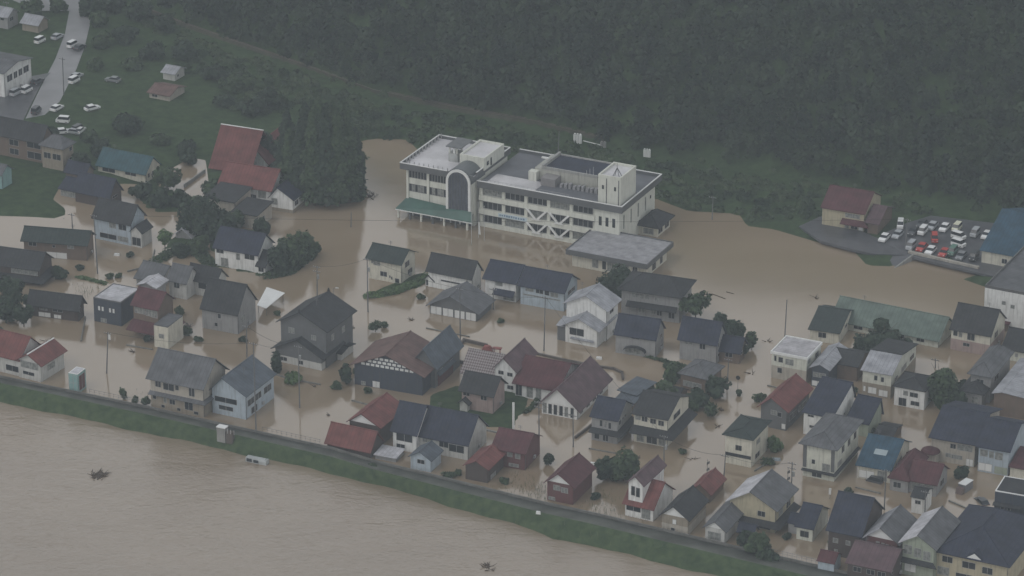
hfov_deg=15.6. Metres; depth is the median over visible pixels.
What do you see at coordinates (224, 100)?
tree
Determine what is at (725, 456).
utility pole
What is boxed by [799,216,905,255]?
forecourt
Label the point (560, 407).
window
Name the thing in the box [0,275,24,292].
tree
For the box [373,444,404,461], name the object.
carport
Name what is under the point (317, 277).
utility pole
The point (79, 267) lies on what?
bush
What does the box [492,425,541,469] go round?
house
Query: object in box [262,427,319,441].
railing
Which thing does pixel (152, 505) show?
river water
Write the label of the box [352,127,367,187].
cedar tree
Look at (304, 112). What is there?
cedar tree
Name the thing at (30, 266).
house
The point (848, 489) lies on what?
bush
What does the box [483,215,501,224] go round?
window
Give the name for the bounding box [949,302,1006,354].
house
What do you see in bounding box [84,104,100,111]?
parked car
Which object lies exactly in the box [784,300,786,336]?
utility pole
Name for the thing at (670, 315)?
window
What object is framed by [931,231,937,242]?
parked car
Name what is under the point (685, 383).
window
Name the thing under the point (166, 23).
tree
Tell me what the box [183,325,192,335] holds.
bush
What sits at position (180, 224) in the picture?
tree
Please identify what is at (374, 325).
bush
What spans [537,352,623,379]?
garden wall
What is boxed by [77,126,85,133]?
parked car
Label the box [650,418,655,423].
window
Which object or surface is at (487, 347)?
machine
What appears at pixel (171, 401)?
window
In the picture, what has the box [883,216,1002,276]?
parking lot
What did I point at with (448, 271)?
house
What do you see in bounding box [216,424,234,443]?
sluice gate
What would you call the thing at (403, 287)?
hedge
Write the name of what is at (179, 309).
bush
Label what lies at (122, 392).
bush
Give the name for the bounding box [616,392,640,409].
shed
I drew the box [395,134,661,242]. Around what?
school building
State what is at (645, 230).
window
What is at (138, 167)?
house
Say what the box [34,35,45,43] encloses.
parked car
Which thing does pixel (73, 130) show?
parked car
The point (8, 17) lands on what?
house
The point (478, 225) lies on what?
flagpole
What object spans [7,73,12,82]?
window
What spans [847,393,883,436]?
house
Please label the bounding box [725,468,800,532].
house
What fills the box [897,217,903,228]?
parked car
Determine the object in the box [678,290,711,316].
tree
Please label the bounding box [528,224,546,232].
window
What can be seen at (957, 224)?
parked car
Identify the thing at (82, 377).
door
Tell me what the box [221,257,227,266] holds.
window
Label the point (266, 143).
tree
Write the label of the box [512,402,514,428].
sign pillar
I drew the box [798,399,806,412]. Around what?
window
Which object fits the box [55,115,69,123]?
parked car
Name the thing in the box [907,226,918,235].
parked car
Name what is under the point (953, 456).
window
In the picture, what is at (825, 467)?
window
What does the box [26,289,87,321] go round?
house
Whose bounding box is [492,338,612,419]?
house
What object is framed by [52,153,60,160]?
window
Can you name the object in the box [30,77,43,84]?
parked car
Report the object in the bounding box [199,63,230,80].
tree
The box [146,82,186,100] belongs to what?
shed
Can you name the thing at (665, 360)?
hedge
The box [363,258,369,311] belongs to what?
utility pole
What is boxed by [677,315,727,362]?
house
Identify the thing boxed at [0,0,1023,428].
ground
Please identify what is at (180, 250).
tree
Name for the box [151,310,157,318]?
window
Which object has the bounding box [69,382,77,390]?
window
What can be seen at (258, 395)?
window
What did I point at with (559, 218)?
window
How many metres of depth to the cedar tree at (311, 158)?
918.30 m
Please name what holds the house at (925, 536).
on the ground
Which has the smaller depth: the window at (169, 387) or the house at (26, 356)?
the window at (169, 387)
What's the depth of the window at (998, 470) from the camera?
786.57 m
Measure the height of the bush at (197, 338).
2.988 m
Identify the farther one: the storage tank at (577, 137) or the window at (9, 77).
the window at (9, 77)
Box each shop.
[93,273,168,325]
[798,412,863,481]
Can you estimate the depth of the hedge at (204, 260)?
893.28 m
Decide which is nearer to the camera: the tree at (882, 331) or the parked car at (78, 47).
the tree at (882, 331)
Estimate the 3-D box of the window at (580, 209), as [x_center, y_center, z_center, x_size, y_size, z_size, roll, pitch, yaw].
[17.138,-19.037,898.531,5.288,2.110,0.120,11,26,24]
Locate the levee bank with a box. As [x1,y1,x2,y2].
[0,383,806,575]
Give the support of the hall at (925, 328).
on the ground
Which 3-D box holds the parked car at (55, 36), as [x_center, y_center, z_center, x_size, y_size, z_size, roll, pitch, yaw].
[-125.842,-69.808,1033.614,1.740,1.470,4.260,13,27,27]
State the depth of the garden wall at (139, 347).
846.49 m
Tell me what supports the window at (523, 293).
in the row building at (527, 285)
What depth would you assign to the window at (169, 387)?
813.82 m
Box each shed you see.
[0,163,13,188]
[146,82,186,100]
[160,64,184,80]
[172,227,197,238]
[408,440,443,471]
[463,443,505,482]
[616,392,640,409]
[617,376,656,395]
[672,385,688,393]
[816,549,842,571]
[874,421,902,437]
[991,358,1023,419]
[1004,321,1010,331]
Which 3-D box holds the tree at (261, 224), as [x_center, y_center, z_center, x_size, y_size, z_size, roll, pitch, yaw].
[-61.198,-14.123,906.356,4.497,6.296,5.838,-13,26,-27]
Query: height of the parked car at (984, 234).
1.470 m
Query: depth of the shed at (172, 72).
1003.75 m
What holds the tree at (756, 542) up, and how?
on the ground
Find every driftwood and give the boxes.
[87,468,111,479]
[480,562,496,570]
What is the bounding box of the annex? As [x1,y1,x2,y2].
[566,229,673,272]
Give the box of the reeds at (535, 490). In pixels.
[517,482,545,497]
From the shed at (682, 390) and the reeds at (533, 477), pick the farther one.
the shed at (682, 390)
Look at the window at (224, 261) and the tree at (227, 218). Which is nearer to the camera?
the window at (224, 261)
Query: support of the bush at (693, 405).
on the ground
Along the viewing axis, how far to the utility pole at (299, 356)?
813.85 m
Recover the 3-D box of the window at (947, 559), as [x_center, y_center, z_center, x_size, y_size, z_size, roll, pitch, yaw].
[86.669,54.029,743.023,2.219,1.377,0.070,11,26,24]
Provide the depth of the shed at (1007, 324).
854.43 m
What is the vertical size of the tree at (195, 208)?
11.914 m
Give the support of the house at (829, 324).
on the ground
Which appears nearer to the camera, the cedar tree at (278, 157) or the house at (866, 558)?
the house at (866, 558)
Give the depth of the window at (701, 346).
837.71 m
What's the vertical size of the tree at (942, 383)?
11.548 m
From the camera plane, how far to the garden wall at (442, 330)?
854.74 m
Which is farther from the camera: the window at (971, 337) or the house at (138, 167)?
the house at (138, 167)
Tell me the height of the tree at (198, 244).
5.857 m
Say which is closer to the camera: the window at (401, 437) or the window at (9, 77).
the window at (401, 437)
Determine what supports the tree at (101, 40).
on the ground
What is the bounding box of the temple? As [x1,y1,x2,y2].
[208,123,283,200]
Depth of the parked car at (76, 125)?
967.43 m
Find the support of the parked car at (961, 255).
on the parking lot
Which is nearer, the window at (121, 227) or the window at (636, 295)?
the window at (636, 295)
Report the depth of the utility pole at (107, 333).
832.00 m
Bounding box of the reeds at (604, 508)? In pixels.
[552,488,645,546]
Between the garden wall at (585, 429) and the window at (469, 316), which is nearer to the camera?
the garden wall at (585, 429)
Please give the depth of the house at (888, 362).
822.98 m
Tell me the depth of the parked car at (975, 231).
902.63 m
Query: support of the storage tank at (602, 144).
on the ground
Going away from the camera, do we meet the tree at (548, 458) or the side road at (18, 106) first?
the tree at (548, 458)
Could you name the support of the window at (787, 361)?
in the flat building at (792, 356)
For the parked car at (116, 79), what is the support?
on the ground
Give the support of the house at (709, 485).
on the ground
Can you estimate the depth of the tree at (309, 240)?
891.58 m
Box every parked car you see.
[9,87,20,96]
[20,84,32,93]
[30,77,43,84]
[31,105,41,114]
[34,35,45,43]
[50,33,64,39]
[50,104,63,111]
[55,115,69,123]
[57,127,67,133]
[66,39,77,48]
[67,127,77,134]
[68,75,79,83]
[70,72,83,76]
[72,123,83,127]
[73,43,86,50]
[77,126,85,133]
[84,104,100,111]
[105,75,120,82]
[866,475,883,483]
[878,232,890,242]
[891,229,903,239]
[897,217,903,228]
[905,238,916,250]
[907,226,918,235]
[915,242,927,251]
[916,218,927,226]
[917,224,927,235]
[924,245,936,254]
[928,220,938,230]
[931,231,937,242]
[938,222,950,232]
[938,247,948,257]
[947,244,957,255]
[951,220,961,230]
[951,229,965,239]
[951,237,965,248]
[955,250,967,260]
[968,249,979,260]
[970,226,980,237]
[974,497,989,505]
[980,229,989,238]
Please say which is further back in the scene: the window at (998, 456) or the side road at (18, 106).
the side road at (18, 106)
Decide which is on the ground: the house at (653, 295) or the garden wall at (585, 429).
the house at (653, 295)
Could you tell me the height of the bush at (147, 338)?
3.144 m
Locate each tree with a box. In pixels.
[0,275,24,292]
[0,285,22,322]
[12,303,34,326]
[20,0,43,14]
[22,294,27,304]
[49,0,68,12]
[49,126,59,133]
[51,265,68,279]
[71,151,90,163]
[78,0,104,16]
[79,129,97,142]
[86,57,104,71]
[88,10,109,27]
[89,135,110,157]
[90,30,111,48]
[102,0,126,14]
[111,25,139,45]
[112,112,144,133]
[121,56,143,70]
[123,0,154,21]
[128,181,152,198]
[138,39,165,60]
[146,188,171,208]
[149,132,171,145]
[151,165,182,189]
[153,13,175,32]
[157,228,172,250]
[170,39,196,60]
[170,188,190,207]
[171,242,190,258]
[175,191,221,236]
[175,214,191,230]
[177,139,196,149]
[177,147,197,164]
[186,234,209,255]
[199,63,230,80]
[200,177,218,194]
[205,218,224,241]
[212,94,235,107]
[214,208,236,226]
[218,71,255,91]
[231,209,244,228]
[235,95,266,116]
[252,86,278,106]
[253,217,270,234]
[260,131,276,154]
[267,241,289,275]
[270,110,295,166]
[270,350,281,373]
[272,139,283,168]
[277,229,307,268]
[278,128,298,183]
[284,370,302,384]
[287,123,313,200]
[295,102,310,128]
[298,109,325,205]
[302,230,314,260]
[308,106,343,206]
[312,241,321,256]
[323,108,355,206]
[330,380,342,389]
[338,363,351,384]
[339,112,366,202]
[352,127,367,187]
[543,453,554,465]
[594,455,612,479]
[595,262,630,298]
[609,445,639,481]
[655,379,678,391]
[663,363,682,383]
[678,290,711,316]
[686,387,709,407]
[705,374,731,398]
[712,312,727,323]
[724,319,745,336]
[736,529,751,545]
[743,343,748,355]
[743,531,771,552]
[745,331,757,348]
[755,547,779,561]
[767,435,783,452]
[853,333,865,350]
[861,317,904,350]
[902,337,912,342]
[926,365,958,409]
[944,389,967,403]
[954,465,969,478]
[956,379,966,388]
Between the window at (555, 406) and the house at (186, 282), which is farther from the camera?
the house at (186, 282)
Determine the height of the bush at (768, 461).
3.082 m
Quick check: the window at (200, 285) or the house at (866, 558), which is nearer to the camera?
the house at (866, 558)
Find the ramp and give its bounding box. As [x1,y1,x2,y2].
[882,242,909,265]
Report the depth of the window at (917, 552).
743.08 m
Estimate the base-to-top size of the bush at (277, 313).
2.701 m
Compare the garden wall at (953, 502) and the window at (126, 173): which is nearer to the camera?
the garden wall at (953, 502)
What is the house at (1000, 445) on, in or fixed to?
on the ground
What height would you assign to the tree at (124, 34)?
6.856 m
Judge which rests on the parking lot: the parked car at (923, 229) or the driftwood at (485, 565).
the parked car at (923, 229)
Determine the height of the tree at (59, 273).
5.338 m
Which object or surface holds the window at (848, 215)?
in the house at (851, 208)
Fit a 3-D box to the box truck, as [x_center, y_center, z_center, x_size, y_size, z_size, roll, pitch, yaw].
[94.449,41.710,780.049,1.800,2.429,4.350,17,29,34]
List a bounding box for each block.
[984,246,1023,328]
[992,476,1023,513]
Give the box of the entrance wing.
[637,209,674,236]
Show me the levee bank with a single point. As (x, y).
(649, 549)
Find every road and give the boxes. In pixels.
[0,73,49,119]
[14,0,89,118]
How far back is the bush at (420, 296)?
871.26 m
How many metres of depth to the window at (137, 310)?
851.32 m
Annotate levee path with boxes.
[0,378,846,575]
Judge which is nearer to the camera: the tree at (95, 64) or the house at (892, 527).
the house at (892, 527)
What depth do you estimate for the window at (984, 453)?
786.57 m
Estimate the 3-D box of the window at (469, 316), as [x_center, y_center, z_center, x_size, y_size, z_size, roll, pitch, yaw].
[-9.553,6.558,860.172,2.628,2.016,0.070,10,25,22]
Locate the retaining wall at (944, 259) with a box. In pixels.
[908,250,979,268]
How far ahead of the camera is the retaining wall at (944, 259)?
889.47 m
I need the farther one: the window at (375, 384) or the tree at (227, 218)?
the tree at (227, 218)
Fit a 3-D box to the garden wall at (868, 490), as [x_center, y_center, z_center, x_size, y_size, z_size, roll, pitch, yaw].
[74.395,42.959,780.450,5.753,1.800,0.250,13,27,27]
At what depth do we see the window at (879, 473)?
783.51 m
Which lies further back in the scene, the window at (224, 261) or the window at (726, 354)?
the window at (224, 261)
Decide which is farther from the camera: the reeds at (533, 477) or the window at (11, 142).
the window at (11, 142)
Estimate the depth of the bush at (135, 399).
818.50 m
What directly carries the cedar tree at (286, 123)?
on the ground
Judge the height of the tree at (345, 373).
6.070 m
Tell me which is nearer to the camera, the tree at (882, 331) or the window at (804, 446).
the window at (804, 446)
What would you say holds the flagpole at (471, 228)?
on the ground
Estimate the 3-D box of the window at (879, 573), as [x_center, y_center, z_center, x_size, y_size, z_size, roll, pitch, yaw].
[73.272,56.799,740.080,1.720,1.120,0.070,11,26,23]
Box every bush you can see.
[75,264,84,270]
[105,272,114,278]
[114,273,121,277]
[118,387,126,399]
[126,251,134,257]
[131,395,138,402]
[141,396,150,404]
[143,335,150,341]
[174,305,184,314]
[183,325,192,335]
[193,336,203,341]
[238,335,247,341]
[273,310,280,315]
[363,387,372,393]
[368,320,382,331]
[382,321,388,327]
[416,293,425,298]
[440,471,456,477]
[455,469,461,475]
[497,318,504,322]
[499,476,509,484]
[590,492,600,499]
[678,448,686,453]
[688,398,700,411]
[704,401,719,416]
[736,389,741,395]
[751,392,766,401]
[760,456,775,465]
[782,532,791,539]
[844,487,853,492]
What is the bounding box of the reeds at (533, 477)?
[482,467,555,522]
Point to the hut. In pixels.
(168, 327)
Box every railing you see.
[89,389,142,403]
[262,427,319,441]
[769,548,815,561]
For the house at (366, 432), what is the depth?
797.80 m
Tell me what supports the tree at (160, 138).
on the ground
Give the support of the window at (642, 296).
in the house at (653, 295)
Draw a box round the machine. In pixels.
[481,345,501,352]
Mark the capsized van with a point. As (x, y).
(257, 460)
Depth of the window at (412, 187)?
915.56 m
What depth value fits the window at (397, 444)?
797.59 m
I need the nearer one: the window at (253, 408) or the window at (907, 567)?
the window at (907, 567)
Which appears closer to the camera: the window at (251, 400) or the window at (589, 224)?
the window at (251, 400)
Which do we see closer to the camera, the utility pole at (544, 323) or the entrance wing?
the utility pole at (544, 323)
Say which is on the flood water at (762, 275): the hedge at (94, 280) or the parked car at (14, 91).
the hedge at (94, 280)
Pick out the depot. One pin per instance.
(1003, 244)
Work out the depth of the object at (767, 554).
749.75 m
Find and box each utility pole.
[59,57,64,94]
[90,214,97,273]
[104,332,110,373]
[242,325,249,357]
[249,342,256,429]
[294,345,301,407]
[313,265,319,294]
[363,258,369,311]
[457,288,462,340]
[534,401,542,434]
[541,296,547,350]
[570,414,576,446]
[660,435,667,469]
[721,454,727,484]
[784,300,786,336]
[787,462,795,482]
[881,469,889,507]
[921,490,929,512]
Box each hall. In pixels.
[0,52,32,96]
[835,295,951,347]
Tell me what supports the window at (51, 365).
in the house at (26, 356)
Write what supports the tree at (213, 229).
on the ground
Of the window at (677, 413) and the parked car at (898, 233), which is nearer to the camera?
the window at (677, 413)
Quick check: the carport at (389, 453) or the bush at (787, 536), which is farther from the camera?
the carport at (389, 453)
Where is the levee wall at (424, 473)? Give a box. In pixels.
[0,375,846,573]
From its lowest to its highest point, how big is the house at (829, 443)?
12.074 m
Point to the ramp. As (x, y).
(895, 260)
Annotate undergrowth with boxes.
[134,0,982,259]
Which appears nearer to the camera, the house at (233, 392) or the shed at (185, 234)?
the house at (233, 392)
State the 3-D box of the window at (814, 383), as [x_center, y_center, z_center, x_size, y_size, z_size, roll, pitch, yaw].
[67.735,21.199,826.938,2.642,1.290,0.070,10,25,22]
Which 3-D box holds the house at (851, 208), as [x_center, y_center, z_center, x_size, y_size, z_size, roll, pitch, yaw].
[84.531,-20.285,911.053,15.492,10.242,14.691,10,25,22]
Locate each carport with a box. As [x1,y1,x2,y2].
[257,287,284,315]
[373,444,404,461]
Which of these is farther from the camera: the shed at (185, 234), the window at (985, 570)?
the shed at (185, 234)
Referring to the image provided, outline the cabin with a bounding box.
[68,367,85,391]
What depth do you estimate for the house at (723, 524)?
758.89 m
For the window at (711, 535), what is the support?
in the house at (723, 524)
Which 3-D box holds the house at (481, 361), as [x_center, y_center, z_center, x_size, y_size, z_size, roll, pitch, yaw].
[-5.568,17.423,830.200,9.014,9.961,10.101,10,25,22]
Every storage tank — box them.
[573,133,581,143]
[600,141,605,147]
[643,148,650,157]
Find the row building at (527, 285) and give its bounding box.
[482,258,580,310]
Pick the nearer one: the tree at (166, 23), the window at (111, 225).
the window at (111, 225)
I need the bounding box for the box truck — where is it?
[955,478,972,494]
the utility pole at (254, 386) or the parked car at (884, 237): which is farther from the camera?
the parked car at (884, 237)
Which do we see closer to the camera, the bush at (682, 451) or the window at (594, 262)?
the bush at (682, 451)
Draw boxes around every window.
[6,364,18,372]
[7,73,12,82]
[9,139,18,146]
[10,148,18,154]
[11,268,37,275]
[20,360,37,370]
[23,64,28,72]
[23,370,33,375]
[27,142,40,149]
[27,151,41,160]
[38,312,50,317]
[44,152,50,158]
[46,251,66,258]
[47,361,54,370]
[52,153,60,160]
[61,190,74,197]
[69,375,76,382]
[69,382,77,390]
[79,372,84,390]
[100,232,116,239]
[102,167,114,172]
[109,222,115,228]
[117,236,127,242]
[118,224,125,230]
[125,172,135,176]
[132,237,140,246]
[134,306,139,313]
[140,308,144,314]
[146,309,150,316]
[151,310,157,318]
[155,381,160,387]
[163,383,173,391]
[169,399,174,404]
[184,402,192,410]
[189,388,194,396]
[198,283,206,288]
[214,395,236,404]
[219,405,232,411]
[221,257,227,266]
[244,254,254,260]
[248,396,253,406]
[251,404,257,413]
[256,391,261,400]
[258,190,265,198]
[264,383,270,393]
[271,198,276,204]
[288,327,294,333]
[372,381,379,387]
[380,271,386,276]
[396,433,411,442]
[396,443,404,447]
[409,171,426,179]
[409,183,426,193]
[417,459,424,464]
[429,174,445,183]
[429,187,445,197]
[430,305,441,314]
[439,441,447,447]
[441,279,460,283]
[443,308,453,316]
[449,444,463,453]
[454,310,464,318]
[466,312,475,320]
[483,189,501,197]
[483,202,501,211]
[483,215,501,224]
[495,282,502,286]
[505,193,523,201]
[505,206,523,215]
[505,219,523,228]
[509,463,518,467]
[516,385,521,395]
[523,293,560,300]
[526,386,532,397]
[528,197,546,205]
[528,210,546,219]
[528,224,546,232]
[536,388,540,399]
[543,403,546,412]
[548,403,551,413]
[550,214,569,223]
[550,228,568,237]
[550,292,557,297]
[551,201,569,210]
[553,405,556,414]
[553,484,559,490]
[559,406,562,415]
[561,487,567,493]
[564,407,567,416]
[568,286,574,294]
[569,327,583,336]
[570,408,573,417]
[573,205,592,214]
[573,218,592,227]
[573,232,583,238]
[592,259,597,267]
[602,261,605,269]
[607,262,614,270]
[625,345,640,354]
[626,505,640,512]
[631,486,634,495]
[632,292,638,297]
[636,487,639,497]
[637,435,643,441]
[640,293,649,299]
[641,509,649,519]
[643,227,653,234]
[646,437,656,444]
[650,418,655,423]
[658,420,663,425]
[658,439,665,445]
[668,313,674,318]
[673,409,679,420]
[683,380,700,387]
[699,344,704,349]
[708,531,720,540]
[725,353,732,357]
[725,451,750,459]
[735,445,741,450]
[757,510,764,516]
[785,359,793,365]
[786,499,790,508]
[789,409,796,420]
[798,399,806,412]
[800,530,808,537]
[803,445,806,466]
[812,380,818,385]
[812,473,821,477]
[813,372,825,377]
[818,332,825,337]
[822,463,829,472]
[831,450,834,472]
[845,213,859,218]
[853,566,860,572]
[859,469,873,477]
[866,569,874,575]
[868,386,876,393]
[877,471,886,481]
[877,571,885,575]
[878,389,887,396]
[893,481,900,487]
[898,397,905,405]
[904,544,911,554]
[904,563,915,572]
[910,392,917,397]
[910,401,919,405]
[911,482,933,492]
[914,547,921,557]
[923,551,930,560]
[937,565,948,575]
[942,555,952,563]
[951,454,961,459]
[956,572,971,575]
[957,444,972,451]
[962,561,975,569]
[966,459,972,466]
[967,333,974,340]
[971,396,977,403]
[978,462,991,471]
[980,449,987,456]
[982,566,992,574]
[989,451,993,458]
[994,466,1007,474]
[995,452,1002,460]
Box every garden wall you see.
[80,316,85,341]
[126,344,152,349]
[127,249,154,271]
[184,169,205,187]
[277,374,320,384]
[351,399,367,404]
[426,327,469,336]
[461,338,487,346]
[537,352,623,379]
[574,423,591,438]
[589,448,618,454]
[855,487,880,493]
[949,500,965,508]
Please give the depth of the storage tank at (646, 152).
951.50 m
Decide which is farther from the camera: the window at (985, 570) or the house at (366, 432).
the house at (366, 432)
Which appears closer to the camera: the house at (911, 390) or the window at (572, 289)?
the house at (911, 390)
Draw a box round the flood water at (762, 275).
[0,139,1023,575]
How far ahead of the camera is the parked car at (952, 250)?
892.33 m
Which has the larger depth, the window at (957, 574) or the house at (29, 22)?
the house at (29, 22)
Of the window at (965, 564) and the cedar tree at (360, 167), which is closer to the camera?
the window at (965, 564)
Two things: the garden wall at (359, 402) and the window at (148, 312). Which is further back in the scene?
the window at (148, 312)
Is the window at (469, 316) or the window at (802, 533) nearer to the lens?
the window at (802, 533)
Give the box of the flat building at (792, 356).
[771,335,822,381]
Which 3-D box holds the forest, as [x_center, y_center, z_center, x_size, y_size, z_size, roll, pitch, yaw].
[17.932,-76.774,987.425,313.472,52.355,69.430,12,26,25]
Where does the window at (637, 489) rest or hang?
in the house at (649, 495)
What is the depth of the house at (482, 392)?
814.52 m
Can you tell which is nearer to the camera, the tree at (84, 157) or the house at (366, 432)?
the house at (366, 432)
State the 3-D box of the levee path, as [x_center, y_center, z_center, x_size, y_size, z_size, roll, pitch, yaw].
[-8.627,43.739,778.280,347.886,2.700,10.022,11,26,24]
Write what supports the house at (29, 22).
on the ground
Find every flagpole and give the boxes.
[471,209,471,244]
[478,202,480,236]
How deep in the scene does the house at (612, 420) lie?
800.67 m
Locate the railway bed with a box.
[152,10,604,141]
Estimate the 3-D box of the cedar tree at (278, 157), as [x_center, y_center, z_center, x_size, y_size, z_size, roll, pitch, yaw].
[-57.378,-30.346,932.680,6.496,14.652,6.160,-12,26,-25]
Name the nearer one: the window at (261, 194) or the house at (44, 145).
the window at (261, 194)
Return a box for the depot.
[979,208,1023,265]
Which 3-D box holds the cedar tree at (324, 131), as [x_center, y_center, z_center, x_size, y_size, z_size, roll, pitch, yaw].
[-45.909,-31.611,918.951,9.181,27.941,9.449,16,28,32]
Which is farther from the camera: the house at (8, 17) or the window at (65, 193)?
the house at (8, 17)
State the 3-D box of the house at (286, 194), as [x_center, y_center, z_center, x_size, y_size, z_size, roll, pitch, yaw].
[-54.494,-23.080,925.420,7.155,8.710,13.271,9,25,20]
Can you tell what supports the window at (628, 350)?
in the house at (638, 335)
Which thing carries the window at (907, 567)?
in the house at (925, 536)
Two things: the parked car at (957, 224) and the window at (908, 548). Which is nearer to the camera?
the window at (908, 548)
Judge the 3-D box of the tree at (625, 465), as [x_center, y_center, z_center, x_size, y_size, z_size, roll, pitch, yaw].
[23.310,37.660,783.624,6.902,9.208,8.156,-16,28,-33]
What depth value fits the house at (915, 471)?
778.51 m
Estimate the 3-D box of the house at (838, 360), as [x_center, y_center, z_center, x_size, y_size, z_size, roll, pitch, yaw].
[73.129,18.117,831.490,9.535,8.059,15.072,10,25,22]
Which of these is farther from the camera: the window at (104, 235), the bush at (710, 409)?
the window at (104, 235)
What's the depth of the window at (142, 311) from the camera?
850.69 m
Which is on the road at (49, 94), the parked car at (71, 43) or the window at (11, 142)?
the parked car at (71, 43)
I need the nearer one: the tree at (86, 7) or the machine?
the machine
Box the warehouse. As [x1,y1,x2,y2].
[349,330,433,395]
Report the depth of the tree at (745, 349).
840.04 m
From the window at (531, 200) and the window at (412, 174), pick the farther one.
the window at (412, 174)
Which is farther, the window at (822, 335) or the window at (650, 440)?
the window at (822, 335)
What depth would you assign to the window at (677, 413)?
801.69 m
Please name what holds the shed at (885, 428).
on the ground
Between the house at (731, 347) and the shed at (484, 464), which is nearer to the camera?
the shed at (484, 464)
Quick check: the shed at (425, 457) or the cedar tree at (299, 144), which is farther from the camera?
the cedar tree at (299, 144)
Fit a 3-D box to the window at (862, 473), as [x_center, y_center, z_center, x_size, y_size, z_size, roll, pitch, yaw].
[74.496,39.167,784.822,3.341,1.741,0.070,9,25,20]
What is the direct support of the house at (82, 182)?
on the ground
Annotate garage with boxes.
[426,281,495,321]
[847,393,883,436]
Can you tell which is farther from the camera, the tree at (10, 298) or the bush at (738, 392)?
the tree at (10, 298)
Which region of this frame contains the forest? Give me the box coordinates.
[156,0,1023,207]
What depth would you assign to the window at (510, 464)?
789.65 m
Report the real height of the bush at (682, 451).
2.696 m
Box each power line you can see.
[109,332,241,343]
[117,215,885,221]
[546,298,648,419]
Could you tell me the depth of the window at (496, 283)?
870.02 m
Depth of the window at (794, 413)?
809.17 m
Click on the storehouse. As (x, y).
(439, 353)
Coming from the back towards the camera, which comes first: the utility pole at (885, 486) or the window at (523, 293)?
the window at (523, 293)
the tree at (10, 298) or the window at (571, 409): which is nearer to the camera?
the window at (571, 409)
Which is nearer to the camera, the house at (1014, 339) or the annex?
the house at (1014, 339)
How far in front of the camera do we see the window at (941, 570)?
744.35 m
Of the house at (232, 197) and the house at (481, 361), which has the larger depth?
the house at (232, 197)
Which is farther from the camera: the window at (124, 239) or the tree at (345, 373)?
the window at (124, 239)
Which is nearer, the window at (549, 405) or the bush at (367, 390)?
the window at (549, 405)
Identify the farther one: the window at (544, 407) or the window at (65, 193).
the window at (65, 193)
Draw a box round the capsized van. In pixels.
[246,455,268,465]
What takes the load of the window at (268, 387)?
in the house at (233, 392)
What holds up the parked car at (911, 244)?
on the parking lot
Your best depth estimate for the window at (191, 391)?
811.54 m
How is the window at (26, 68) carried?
in the hall at (15, 70)
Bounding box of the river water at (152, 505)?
[0,402,716,575]
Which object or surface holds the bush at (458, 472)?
on the ground
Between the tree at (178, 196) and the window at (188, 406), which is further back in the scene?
the tree at (178, 196)
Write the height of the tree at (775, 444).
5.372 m
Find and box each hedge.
[75,275,107,284]
[147,249,218,267]
[259,254,318,279]
[362,272,427,298]
[523,397,539,413]
[645,355,686,367]
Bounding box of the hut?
[154,313,182,348]
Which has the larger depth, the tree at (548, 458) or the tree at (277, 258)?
the tree at (277, 258)
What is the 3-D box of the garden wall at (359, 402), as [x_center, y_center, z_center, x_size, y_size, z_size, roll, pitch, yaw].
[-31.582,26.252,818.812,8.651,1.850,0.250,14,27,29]
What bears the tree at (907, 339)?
on the ground
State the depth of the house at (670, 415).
799.75 m
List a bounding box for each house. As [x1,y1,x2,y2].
[0,6,19,28]
[0,116,75,170]
[0,246,53,284]
[0,329,67,381]
[19,13,49,32]
[20,225,96,260]
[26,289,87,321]
[57,159,123,204]
[91,197,152,247]
[95,144,161,182]
[126,286,184,336]
[133,260,228,299]
[145,347,229,417]
[199,277,257,333]
[207,182,273,228]
[209,354,276,419]
[212,224,274,273]
[268,178,312,212]
[270,288,356,370]
[324,392,398,457]
[365,241,418,282]
[390,400,489,459]
[424,252,483,289]
[456,370,507,413]
[459,347,505,374]
[492,338,612,419]
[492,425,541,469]
[543,452,595,504]
[556,282,621,347]
[588,395,633,443]
[613,309,665,357]
[617,271,696,322]
[622,455,675,521]
[629,389,697,446]
[659,485,709,533]
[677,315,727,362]
[677,359,724,393]
[694,467,726,502]
[702,500,759,542]
[718,334,748,363]
[722,414,771,467]
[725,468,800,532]
[756,373,813,430]
[787,501,829,541]
[801,376,855,433]
[808,305,853,343]
[809,342,869,386]
[820,184,894,234]
[825,490,884,557]
[845,536,904,575]
[855,432,910,482]
[860,338,917,398]
[862,504,917,546]
[887,448,949,513]
[892,371,930,409]
[898,505,960,575]
[921,400,1002,466]
[936,504,1023,575]
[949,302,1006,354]
[959,344,1014,404]
[976,416,1023,478]
[1002,326,1023,360]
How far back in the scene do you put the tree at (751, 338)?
844.08 m
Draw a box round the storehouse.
[416,325,463,387]
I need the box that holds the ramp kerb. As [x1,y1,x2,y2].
[894,254,913,267]
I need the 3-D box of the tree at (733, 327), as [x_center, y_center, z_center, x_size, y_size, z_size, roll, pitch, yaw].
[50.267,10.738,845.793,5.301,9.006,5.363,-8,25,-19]
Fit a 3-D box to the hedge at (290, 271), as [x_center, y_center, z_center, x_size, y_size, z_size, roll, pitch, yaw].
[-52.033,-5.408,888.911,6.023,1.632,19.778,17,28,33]
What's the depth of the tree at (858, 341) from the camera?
842.77 m
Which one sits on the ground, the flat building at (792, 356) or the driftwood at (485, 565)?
the flat building at (792, 356)

